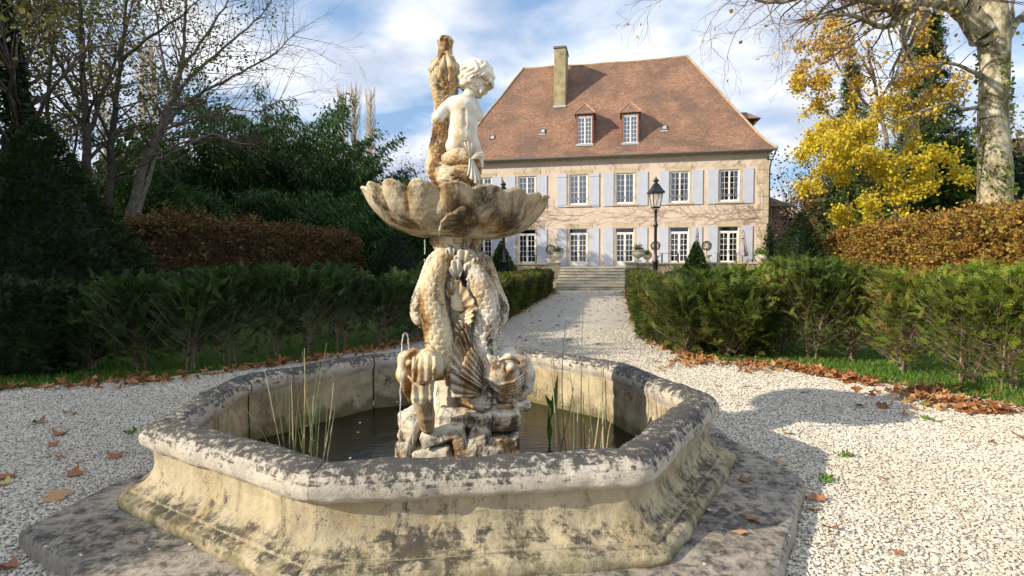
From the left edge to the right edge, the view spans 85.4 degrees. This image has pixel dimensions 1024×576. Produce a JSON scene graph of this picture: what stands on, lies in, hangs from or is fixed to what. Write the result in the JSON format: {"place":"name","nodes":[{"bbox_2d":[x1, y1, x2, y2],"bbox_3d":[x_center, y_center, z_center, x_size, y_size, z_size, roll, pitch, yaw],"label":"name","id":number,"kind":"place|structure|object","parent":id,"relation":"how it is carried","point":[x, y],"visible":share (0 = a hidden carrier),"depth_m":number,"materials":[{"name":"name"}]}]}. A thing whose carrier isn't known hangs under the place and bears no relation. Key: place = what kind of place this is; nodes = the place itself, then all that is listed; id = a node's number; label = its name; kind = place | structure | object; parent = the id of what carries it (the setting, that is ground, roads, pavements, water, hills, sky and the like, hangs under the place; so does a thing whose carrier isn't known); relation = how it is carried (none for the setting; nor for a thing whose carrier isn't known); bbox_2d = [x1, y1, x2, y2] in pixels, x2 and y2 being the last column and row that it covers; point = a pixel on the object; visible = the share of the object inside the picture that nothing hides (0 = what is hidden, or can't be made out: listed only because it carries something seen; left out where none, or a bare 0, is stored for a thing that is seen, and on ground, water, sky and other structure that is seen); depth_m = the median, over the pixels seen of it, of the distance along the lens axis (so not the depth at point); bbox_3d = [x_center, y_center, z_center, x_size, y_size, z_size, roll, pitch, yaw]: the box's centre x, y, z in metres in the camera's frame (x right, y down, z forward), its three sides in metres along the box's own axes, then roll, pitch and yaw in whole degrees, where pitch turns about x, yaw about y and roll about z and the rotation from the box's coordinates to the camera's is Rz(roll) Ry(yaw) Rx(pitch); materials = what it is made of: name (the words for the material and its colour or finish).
{"place":"outdoors","nodes":[
{"label":"outdoors","id":0,"kind":"place"},
{"bbox_2d":[492,241,517,272],"bbox_3d":[-0.607,-1.200,30.375,2.664,2.786,2.715,0,3,0],"label":"ivy cone","id":1,"kind":"object","parent":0,"point":[497,258],"visible":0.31,"depth_m":29.98,"materials":[{"name":"green plant"}]},
{"bbox_2d":[0,290,1023,575],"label":"gravel path","id":2,"kind":"structure","parent":0,"point":[574,308],"depth_m":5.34,"materials":[{"name":"gravel"}]},
{"bbox_2d":[41,488,70,502],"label":"fallen leaf","id":3,"kind":"object","parent":2,"relation":"on","point":[54,495],"visible":1,"depth_m":3.77,"materials":[{"name":"plant"}]},
{"bbox_2d":[18,422,805,575],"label":"stone slab","id":4,"kind":"structure","parent":2,"relation":"on","point":[98,529],"depth_m":3.02,"materials":[{"name":"stone"}]},
{"bbox_2d":[117,346,735,575],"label":"stone basin","id":5,"kind":"object","parent":4,"relation":"on","point":[216,482],"visible":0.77,"depth_m":2.85,"materials":[{"name":"stone"}]},
{"bbox_2d":[256,397,633,461],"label":"water","id":6,"kind":"structure","parent":5,"relation":"in","point":[377,429],"depth_m":5.03,"materials":[{"name":"black liquid"}]},
{"bbox_2d":[244,343,334,460],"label":"horsetail clump","id":7,"kind":"object","parent":6,"relation":"on","point":[311,423],"visible":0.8,"depth_m":4.10,"materials":[{"name":"plant"}]},
{"bbox_2d":[545,375,557,443],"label":"water plant","id":8,"kind":"object","parent":6,"relation":"in","point":[550,403],"visible":0.78,"depth_m":4.76,"materials":[{"name":"green plant"}]},
{"bbox_2d":[550,298,610,451],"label":"reed clump","id":9,"kind":"object","parent":6,"relation":"on","point":[594,443],"visible":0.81,"depth_m":4.39,"materials":[{"name":"plant"}]},
{"bbox_2d":[360,35,549,457],"bbox_3d":[-0.450,-0.172,4.549,1.513,3.712,1.519,0,3,0],"label":"fountain statue","id":10,"kind":"object","parent":5,"relation":"in","point":[458,370],"visible":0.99,"depth_m":4.19,"materials":[{"name":"stone"}]},
{"bbox_2d":[398,332,409,451],"bbox_3d":[-0.783,0.746,4.059,0.024,0.840,0.233,0,3,10],"label":"water jet","id":11,"kind":"object","parent":10,"relation":"attached to","point":[401,383],"visible":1,"depth_m":3.97,"materials":[{"name":"white"}]},
{"bbox_2d":[615,291,687,353],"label":"leaf litter","id":12,"kind":"object","parent":2,"relation":"on","point":[665,347],"visible":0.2,"depth_m":10.12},
{"bbox_2d":[0,288,1023,405],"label":"lawn","id":13,"kind":"structure","parent":0,"point":[761,357],"depth_m":9.16,"materials":[{"name":"green plant"}]},
{"bbox_2d":[0,273,95,376],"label":"yew hedge","id":14,"kind":"object","parent":13,"relation":"on","point":[21,305],"visible":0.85,"depth_m":7.86,"materials":[{"name":"green plant"}]},
{"bbox_2d":[0,0,116,106],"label":"tall tree","id":15,"kind":"object","parent":13,"relation":"on","point":[45,10],"visible":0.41,"depth_m":19.46,"materials":[{"name":"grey plant"}]},
{"bbox_2d":[1,4,154,192],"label":"tall tree","id":16,"kind":"object","parent":13,"relation":"on","point":[71,138],"visible":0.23,"depth_m":30.05,"materials":[{"name":"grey plant"}]},
{"bbox_2d":[0,126,165,197],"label":"distant woodland","id":17,"kind":"object","parent":13,"relation":"on","point":[117,151],"visible":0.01,"depth_m":40.23,"materials":[{"name":"green plant"}]},
{"bbox_2d":[0,114,176,347],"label":"yew cone","id":18,"kind":"object","parent":13,"relation":"on","point":[50,228],"visible":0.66,"depth_m":10.41,"materials":[{"name":"green plant"}]},
{"bbox_2d":[33,293,144,368],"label":"young yew","id":19,"kind":"object","parent":13,"relation":"on","point":[97,351],"visible":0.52,"depth_m":8.10,"materials":[{"name":"green plant"}]},
{"bbox_2d":[0,0,189,178],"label":"tall tree","id":20,"kind":"object","parent":13,"relation":"on","point":[15,98],"visible":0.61,"depth_m":17.51,"materials":[{"name":"brown plant"}]},
{"bbox_2d":[20,0,173,154],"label":"tall tree","id":21,"kind":"object","parent":13,"relation":"on","point":[48,102],"visible":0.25,"depth_m":26.61,"materials":[{"name":"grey plant"}]},
{"bbox_2d":[93,63,110,156],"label":"poplar","id":22,"kind":"object","parent":13,"relation":"on","point":[103,148],"visible":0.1,"depth_m":83.68,"materials":[{"name":"plant"}]},
{"bbox_2d":[15,0,216,215],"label":"tall tree","id":23,"kind":"object","parent":13,"relation":"on","point":[87,126],"visible":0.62,"depth_m":21.81,"materials":[{"name":"brown plant"}]},
{"bbox_2d":[57,268,185,369],"bbox_3d":[-5.678,0.453,8.405,1.720,1.544,1.745,0,3,0],"label":"young yew","id":24,"kind":"object","parent":13,"relation":"on","point":[127,291],"visible":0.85,"depth_m":8.11,"materials":[{"name":"green plant"}]},
{"bbox_2d":[80,161,186,257],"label":"bamboo clump","id":25,"kind":"object","parent":13,"relation":"on","point":[123,201],"visible":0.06,"depth_m":30.60,"materials":[{"name":"plant"}]},
{"bbox_2d":[133,29,153,139],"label":"poplar","id":26,"kind":"object","parent":13,"relation":"on","point":[143,88],"visible":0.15,"depth_m":80.59,"materials":[{"name":"plant"}]},
{"bbox_2d":[8,0,296,247],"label":"tall tree","id":27,"kind":"object","parent":13,"relation":"on","point":[111,178],"visible":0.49,"depth_m":23.71,"materials":[{"name":"grey plant"}]},
{"bbox_2d":[142,36,162,123],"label":"poplar","id":28,"kind":"object","parent":13,"relation":"on","point":[152,54],"visible":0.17,"depth_m":82.33,"materials":[{"name":"plant"}]},
{"bbox_2d":[153,265,206,342],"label":"young yew","id":29,"kind":"object","parent":13,"relation":"on","point":[176,275],"visible":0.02,"depth_m":10.72,"materials":[{"name":"green plant"}]},
{"bbox_2d":[100,117,265,217],"bbox_3d":[-19.483,-4.807,33.160,9.391,9.774,8.221,1,3,17],"label":"bamboo clump","id":30,"kind":"object","parent":13,"relation":"on","point":[157,180],"visible":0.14,"depth_m":30.98,"materials":[{"name":"plant"}]},
{"bbox_2d":[132,274,239,369],"bbox_3d":[-4.808,0.503,8.346,1.357,1.444,1.488,0,3,0],"label":"young yew","id":31,"kind":"object","parent":13,"relation":"on","point":[182,299],"visible":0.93,"depth_m":8.18,"materials":[{"name":"green plant"}]},
{"bbox_2d":[178,257,236,343],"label":"young yew","id":32,"kind":"object","parent":13,"relation":"on","point":[188,269],"visible":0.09,"depth_m":10.82,"materials":[{"name":"green plant"}]},
{"bbox_2d":[137,99,285,216],"bbox_3d":[-12.865,-3.897,23.379,6.588,8.843,3.436,0,3,0],"label":"tall tree","id":33,"kind":"object","parent":13,"relation":"on","point":[147,185],"visible":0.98,"depth_m":23.73,"materials":[{"name":"grey plant"}]},
{"bbox_2d":[0,335,423,390],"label":"leaf litter","id":34,"kind":"object","parent":13,"relation":"on","point":[133,379],"visible":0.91,"depth_m":7.70,"materials":[{"name":"plant"}]},
{"bbox_2d":[121,72,312,213],"bbox_3d":[-18.375,-6.119,34.164,11.011,12.289,11.482,0,3,0],"label":"bamboo clump","id":35,"kind":"object","parent":13,"relation":"on","point":[200,173],"visible":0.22,"depth_m":32.00,"materials":[{"name":"plant"}]},
{"bbox_2d":[64,0,371,217],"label":"tall tree","id":36,"kind":"object","parent":13,"relation":"on","point":[169,113],"visible":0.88,"depth_m":24.49,"materials":[{"name":"brown plant"}]},
{"bbox_2d":[168,264,278,362],"bbox_3d":[-4.594,0.389,8.904,1.721,1.612,1.580,0,3,0],"label":"young yew","id":37,"kind":"object","parent":13,"relation":"on","point":[235,289],"visible":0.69,"depth_m":8.73,"materials":[{"name":"green plant"}]},
{"bbox_2d":[152,181,317,229],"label":"bamboo clump","id":38,"kind":"object","parent":13,"relation":"on","point":[214,204],"visible":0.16,"depth_m":26.23,"materials":[{"name":"plant"}]},
{"bbox_2d":[108,202,367,320],"bbox_3d":[-8.520,-0.983,19.889,2.491,3.513,12.776,0,3,10],"label":"beech hedge","id":39,"kind":"object","parent":13,"relation":"on","point":[174,243],"visible":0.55,"depth_m":16.95,"materials":[{"name":"brown plant"}]},
{"bbox_2d":[175,68,363,198],"bbox_3d":[-16.213,-6.720,36.507,11.910,13.247,13.524,0,3,0],"label":"bamboo clump","id":40,"kind":"object","parent":13,"relation":"on","point":[279,171],"visible":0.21,"depth_m":33.85,"materials":[{"name":"plant"}]},
{"bbox_2d":[230,260,327,356],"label":"young yew","id":41,"kind":"object","parent":13,"relation":"on","point":[277,285],"visible":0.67,"depth_m":9.14,"materials":[{"name":"green plant"}]},
{"bbox_2d":[193,92,402,207],"bbox_3d":[-13.811,-6.444,36.632,12.654,12.666,12.421,0,3,0],"label":"bamboo clump","id":42,"kind":"object","parent":13,"relation":"on","point":[357,153],"visible":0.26,"depth_m":34.27,"materials":[{"name":"plant"}]},
{"bbox_2d":[228,188,374,236],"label":"bamboo clump","id":43,"kind":"object","parent":13,"relation":"on","point":[287,209],"visible":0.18,"depth_m":26.83,"materials":[{"name":"plant"}]},
{"bbox_2d":[257,262,354,354],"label":"young yew","id":44,"kind":"object","parent":13,"relation":"on","point":[318,294],"visible":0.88,"depth_m":9.41,"materials":[{"name":"green plant"}]},
{"bbox_2d":[310,258,361,336],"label":"young yew","id":45,"kind":"object","parent":13,"relation":"on","point":[339,265],"visible":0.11,"depth_m":11.71,"materials":[{"name":"green plant"}]},
{"bbox_2d":[265,126,417,218],"bbox_3d":[-10.815,-4.898,35.550,9.782,9.657,8.683,-3,4,-44],"label":"bamboo clump","id":46,"kind":"object","parent":13,"relation":"on","point":[368,172],"visible":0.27,"depth_m":33.56,"materials":[{"name":"plant"}]},
{"bbox_2d":[308,257,384,349],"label":"young yew","id":47,"kind":"object","parent":13,"relation":"on","point":[343,281],"visible":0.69,"depth_m":10.06,"materials":[{"name":"green plant"}]},
{"bbox_2d":[302,207,405,279],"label":"bamboo clump","id":48,"kind":"object","parent":13,"relation":"on","point":[373,233],"visible":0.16,"depth_m":28.99,"materials":[{"name":"plant"}]},
{"bbox_2d":[348,81,361,167],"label":"poplar","id":49,"kind":"object","parent":13,"relation":"on","point":[354,121],"visible":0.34,"depth_m":94.44,"materials":[{"name":"plant"}]},
{"bbox_2d":[311,171,412,236],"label":"bamboo clump","id":50,"kind":"object","parent":13,"relation":"on","point":[363,201],"visible":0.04,"depth_m":32.27,"materials":[{"name":"plant"}]},
{"bbox_2d":[365,86,376,168],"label":"poplar","id":51,"kind":"object","parent":13,"relation":"on","point":[370,123],"visible":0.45,"depth_m":93.48,"materials":[{"name":"plant"}]},
{"bbox_2d":[346,266,416,345],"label":"young yew","id":52,"kind":"object","parent":13,"relation":"on","point":[390,297],"visible":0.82,"depth_m":10.40,"materials":[{"name":"green plant"}]},
{"bbox_2d":[345,208,433,266],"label":"bamboo clump","id":53,"kind":"object","parent":13,"relation":"on","point":[417,243],"visible":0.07,"depth_m":34.37,"materials":[{"name":"plant"}]},
{"bbox_2d":[363,228,425,286],"bbox_3d":[-5.346,-1.207,25.517,3.708,3.309,3.906,0,3,0],"label":"yew cone","id":54,"kind":"object","parent":13,"relation":"on","point":[397,252],"visible":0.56,"depth_m":24.89,"materials":[{"name":"green plant"}]},
{"bbox_2d":[382,271,422,340],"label":"young yew","id":55,"kind":"object","parent":13,"relation":"on","point":[410,322],"visible":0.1,"depth_m":10.99,"materials":[{"name":"green plant"}]},
{"bbox_2d":[382,260,422,333],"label":"young yew","id":56,"kind":"object","parent":13,"relation":"on","point":[412,273],"visible":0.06,"depth_m":12.13,"materials":[{"name":"green plant"}]},
{"bbox_2d":[422,267,554,331],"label":"yew hedge","id":57,"kind":"object","parent":13,"relation":"on","point":[522,288],"visible":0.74,"depth_m":18.72,"materials":[{"name":"green plant"}]},
{"bbox_2d":[419,262,560,287],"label":"terrace wall","id":58,"kind":"structure","parent":13,"relation":"on","point":[554,266],"depth_m":33.77,"materials":[{"name":"stone"}]},
{"bbox_2d":[556,267,625,289],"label":"stone steps","id":59,"kind":"structure","parent":13,"relation":"on","point":[590,278],"depth_m":32.29,"materials":[{"name":"stone"}]},
{"bbox_2d":[647,177,664,271],"bbox_3d":[6.062,-2.143,23.425,0.580,5.182,0.580,-1,3,-8],"label":"lamp post","id":60,"kind":"object","parent":13,"relation":"on","point":[656,188],"visible":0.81,"depth_m":23.34,"materials":[{"name":"metal"}]},
{"bbox_2d":[639,273,735,354],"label":"young yew","id":61,"kind":"object","parent":13,"relation":"on","point":[676,307],"visible":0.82,"depth_m":9.28,"materials":[{"name":"green plant"}]},
{"bbox_2d":[625,262,765,274],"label":"terrace wall","id":62,"kind":"structure","parent":13,"relation":"on","point":[665,266],"depth_m":32.38,"materials":[{"name":"stone"}]},
{"bbox_2d":[681,240,709,274],"bbox_3d":[10.360,-1.311,31.250,2.640,2.821,2.552,0,3,0],"label":"ivy cone","id":63,"kind":"object","parent":13,"relation":"on","point":[696,257],"visible":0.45,"depth_m":30.89,"materials":[{"name":"green plant"}]},
{"bbox_2d":[624,267,785,357],"bbox_3d":[4.629,0.081,18.923,2.448,1.436,20.161,0,3,7],"label":"yew hedge","id":64,"kind":"object","parent":13,"relation":"on","point":[635,295],"visible":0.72,"depth_m":10.45,"materials":[{"name":"green plant"}]},
{"bbox_2d":[671,263,755,283],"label":"young yew","id":65,"kind":"object","parent":13,"relation":"on","point":[711,272],"visible":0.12,"depth_m":10.18,"materials":[{"name":"green plant"}]},
{"bbox_2d":[686,271,781,356],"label":"young yew","id":66,"kind":"object","parent":13,"relation":"on","point":[740,292],"visible":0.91,"depth_m":8.94,"materials":[{"name":"green plant"}]},
{"bbox_2d":[718,259,776,283],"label":"young yew","id":67,"kind":"object","parent":13,"relation":"on","point":[743,268],"visible":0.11,"depth_m":10.14,"materials":[{"name":"green plant"}]},
{"bbox_2d":[770,198,792,242],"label":"outbuilding","id":68,"kind":"structure","parent":13,"relation":"on","point":[779,224],"depth_m":49.78,"materials":[{"name":"tile"}]},
{"bbox_2d":[747,266,821,353],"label":"young yew","id":69,"kind":"object","parent":13,"relation":"on","point":[765,278],"visible":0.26,"depth_m":9.24,"materials":[{"name":"green plant"}]},
{"bbox_2d":[751,251,822,341],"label":"young yew","id":70,"kind":"object","parent":13,"relation":"on","point":[777,262],"visible":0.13,"depth_m":10.63,"materials":[{"name":"green plant"}]},
{"bbox_2d":[772,208,832,267],"bbox_3d":[12.168,-1.450,23.430,3.598,3.823,3.607,0,3,0],"label":"yew cone","id":71,"kind":"object","parent":13,"relation":"on","point":[801,240],"visible":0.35,"depth_m":23.10,"materials":[{"name":"green plant"}]},
{"bbox_2d":[772,159,862,247],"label":"background shrub","id":72,"kind":"object","parent":13,"relation":"on","point":[809,206],"visible":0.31,"depth_m":36.74,"materials":[{"name":"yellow plant"}]},
{"bbox_2d":[766,255,870,358],"bbox_3d":[4.851,0.279,8.972,1.403,1.749,1.458,-2,3,-26],"label":"young yew","id":73,"kind":"object","parent":13,"relation":"on","point":[816,285],"visible":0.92,"depth_m":8.81,"materials":[{"name":"green plant"}]},
{"bbox_2d":[616,0,1023,208],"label":"plane tree","id":74,"kind":"object","parent":13,"relation":"on","point":[990,27],"visible":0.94,"depth_m":18.67,"materials":[{"name":"beige plant"}]},
{"bbox_2d":[774,161,888,241],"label":"background shrub","id":75,"kind":"object","parent":13,"relation":"on","point":[791,218],"visible":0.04,"depth_m":39.37,"materials":[{"name":"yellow plant"}]},
{"bbox_2d":[769,92,897,238],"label":"background tree","id":76,"kind":"object","parent":13,"relation":"on","point":[876,147],"visible":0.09,"depth_m":45.34,"materials":[{"name":"green plant"}]},
{"bbox_2d":[798,254,877,319],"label":"young yew","id":77,"kind":"object","parent":13,"relation":"on","point":[832,259],"visible":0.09,"depth_m":11.76,"materials":[{"name":"green plant"}]},
{"bbox_2d":[658,349,1023,414],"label":"leaf litter","id":78,"kind":"object","parent":13,"relation":"on","point":[960,399],"visible":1,"depth_m":6.70,"materials":[{"name":"plant"}]},
{"bbox_2d":[807,59,881,254],"bbox_3d":[19.670,-6.612,32.730,6.508,13.647,5.366,0,3,0],"label":"conifer","id":79,"kind":"object","parent":13,"relation":"on","point":[850,196],"visible":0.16,"depth_m":32.41,"materials":[{"name":"green plant"}]},
{"bbox_2d":[805,262,888,359],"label":"young yew","id":80,"kind":"object","parent":13,"relation":"on","point":[848,303],"visible":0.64,"depth_m":8.66,"materials":[{"name":"green plant"}]},
{"bbox_2d":[780,0,976,229],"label":"yellow tree","id":81,"kind":"object","parent":13,"relation":"on","point":[829,136],"visible":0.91,"depth_m":22.43,"materials":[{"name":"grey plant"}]},
{"bbox_2d":[846,263,966,370],"bbox_3d":[5.674,0.415,7.931,1.444,1.574,1.452,-3,4,-40],"label":"young yew","id":82,"kind":"object","parent":13,"relation":"on","point":[893,302],"visible":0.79,"depth_m":7.88,"materials":[{"name":"green plant"}]},
{"bbox_2d":[856,10,976,223],"bbox_3d":[22.612,-7.315,29.920,7.954,15.493,7.965,0,3,0],"label":"conifer","id":83,"kind":"object","parent":13,"relation":"on","point":[934,129],"visible":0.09,"depth_m":29.03,"materials":[{"name":"green plant"}]},
{"bbox_2d":[818,193,1023,299],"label":"beech hedge","id":84,"kind":"object","parent":13,"relation":"on","point":[951,236],"visible":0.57,"depth_m":16.28,"materials":[{"name":"orange plant"}]},
{"bbox_2d":[901,130,976,221],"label":"conifer","id":85,"kind":"object","parent":13,"relation":"on","point":[949,196],"visible":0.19,"depth_m":24.52,"materials":[{"name":"green plant"}]},
{"bbox_2d":[890,82,1023,157],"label":"background tree","id":86,"kind":"object","parent":13,"relation":"on","point":[1014,123],"visible":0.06,"depth_m":35.64,"materials":[{"name":"green plant"}]},
{"bbox_2d":[894,267,1023,382],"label":"young yew","id":87,"kind":"object","parent":13,"relation":"on","point":[943,312],"visible":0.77,"depth_m":7.11,"materials":[{"name":"green plant"}]},
{"bbox_2d":[914,132,1023,204],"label":"background tree","id":88,"kind":"object","parent":13,"relation":"on","point":[1018,173],"visible":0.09,"depth_m":27.07,"materials":[{"name":"green plant"}]},
{"bbox_2d":[944,254,1023,352],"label":"young yew","id":89,"kind":"object","parent":13,"relation":"on","point":[972,269],"visible":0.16,"depth_m":9.41,"materials":[{"name":"green plant"}]},
{"bbox_2d":[952,262,1023,389],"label":"young yew","id":90,"kind":"object","parent":13,"relation":"on","point":[998,284],"visible":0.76,"depth_m":6.75,"materials":[{"name":"green plant"}]},
{"bbox_2d":[0,0,1023,215],"label":"sky","id":91,"kind":"structure","parent":0,"point":[511,35],"materials":[{"name":"blue"}]},
{"bbox_2d":[478,45,777,266],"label":"manor house","id":92,"kind":"structure","parent":0,"point":[561,115],"depth_m":40.86,"materials":[{"name":"paint"}]},
{"bbox_2d":[513,171,539,192],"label":"window","id":93,"kind":"structure","parent":92,"relation":"in","point":[528,182],"depth_m":41.48,"materials":[{"name":"stone"}]},
{"bbox_2d":[516,225,539,262],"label":"french door","id":94,"kind":"structure","parent":92,"relation":"in","point":[536,227],"depth_m":41.66,"materials":[{"name":"wood"}]},
{"bbox_2d":[565,169,591,206],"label":"window","id":95,"kind":"structure","parent":92,"relation":"in","point":[572,175],"depth_m":40.79,"materials":[{"name":"stone"}]},
{"bbox_2d":[565,224,591,266],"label":"french door","id":96,"kind":"structure","parent":92,"relation":"in","point":[570,263],"depth_m":40.93,"materials":[{"name":"wood"}]},
{"bbox_2d":[611,223,638,265],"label":"french door","id":97,"kind":"structure","parent":92,"relation":"in","point":[613,225],"depth_m":40.30,"materials":[{"name":"wood"}]},
{"bbox_2d":[611,167,639,205],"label":"window","id":98,"kind":"structure","parent":92,"relation":"in","point":[624,195],"depth_m":40.13,"materials":[{"name":"stone"}]},
{"bbox_2d":[515,156,763,245],"bbox_3d":[7.043,-5.944,40.286,21.385,6.551,0.043,0,3,11],"label":"climbing vine","id":99,"kind":"object","parent":92,"relation":"attached to","point":[670,209],"visible":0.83,"depth_m":39.28,"materials":[{"name":"plant"}]},
{"bbox_2d":[665,222,693,261],"bbox_3d":[11.903,-3.089,39.489,2.030,3.182,0.340,0,3,11],"label":"french door","id":100,"kind":"structure","parent":92,"relation":"in","point":[688,225],"depth_m":39.54,"materials":[{"name":"wood"}]},
{"bbox_2d":[665,165,694,204],"bbox_3d":[11.907,-7.287,39.383,2.030,2.706,0.335,0,3,11],"label":"window","id":101,"kind":"structure","parent":92,"relation":"in","point":[684,173],"depth_m":39.41,"materials":[{"name":"stone"}]},
{"bbox_2d":[714,221,743,261],"bbox_3d":[15.173,-3.071,38.857,2.030,3.182,0.340,0,3,11],"label":"french door","id":102,"kind":"structure","parent":92,"relation":"in","point":[739,224],"depth_m":38.88,"materials":[{"name":"wood"}]},
{"bbox_2d":[714,164,744,203],"bbox_3d":[15.174,-7.269,38.751,2.030,2.706,0.335,0,3,11],"label":"window","id":103,"kind":"structure","parent":92,"relation":"in","point":[738,195],"depth_m":38.74,"materials":[{"name":"stone"}]},
{"bbox_2d":[762,222,774,264],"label":"cypress","id":104,"kind":"object","parent":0,"point":[768,239],"visible":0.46,"depth_m":32.79,"materials":[{"name":"green plant"}]},
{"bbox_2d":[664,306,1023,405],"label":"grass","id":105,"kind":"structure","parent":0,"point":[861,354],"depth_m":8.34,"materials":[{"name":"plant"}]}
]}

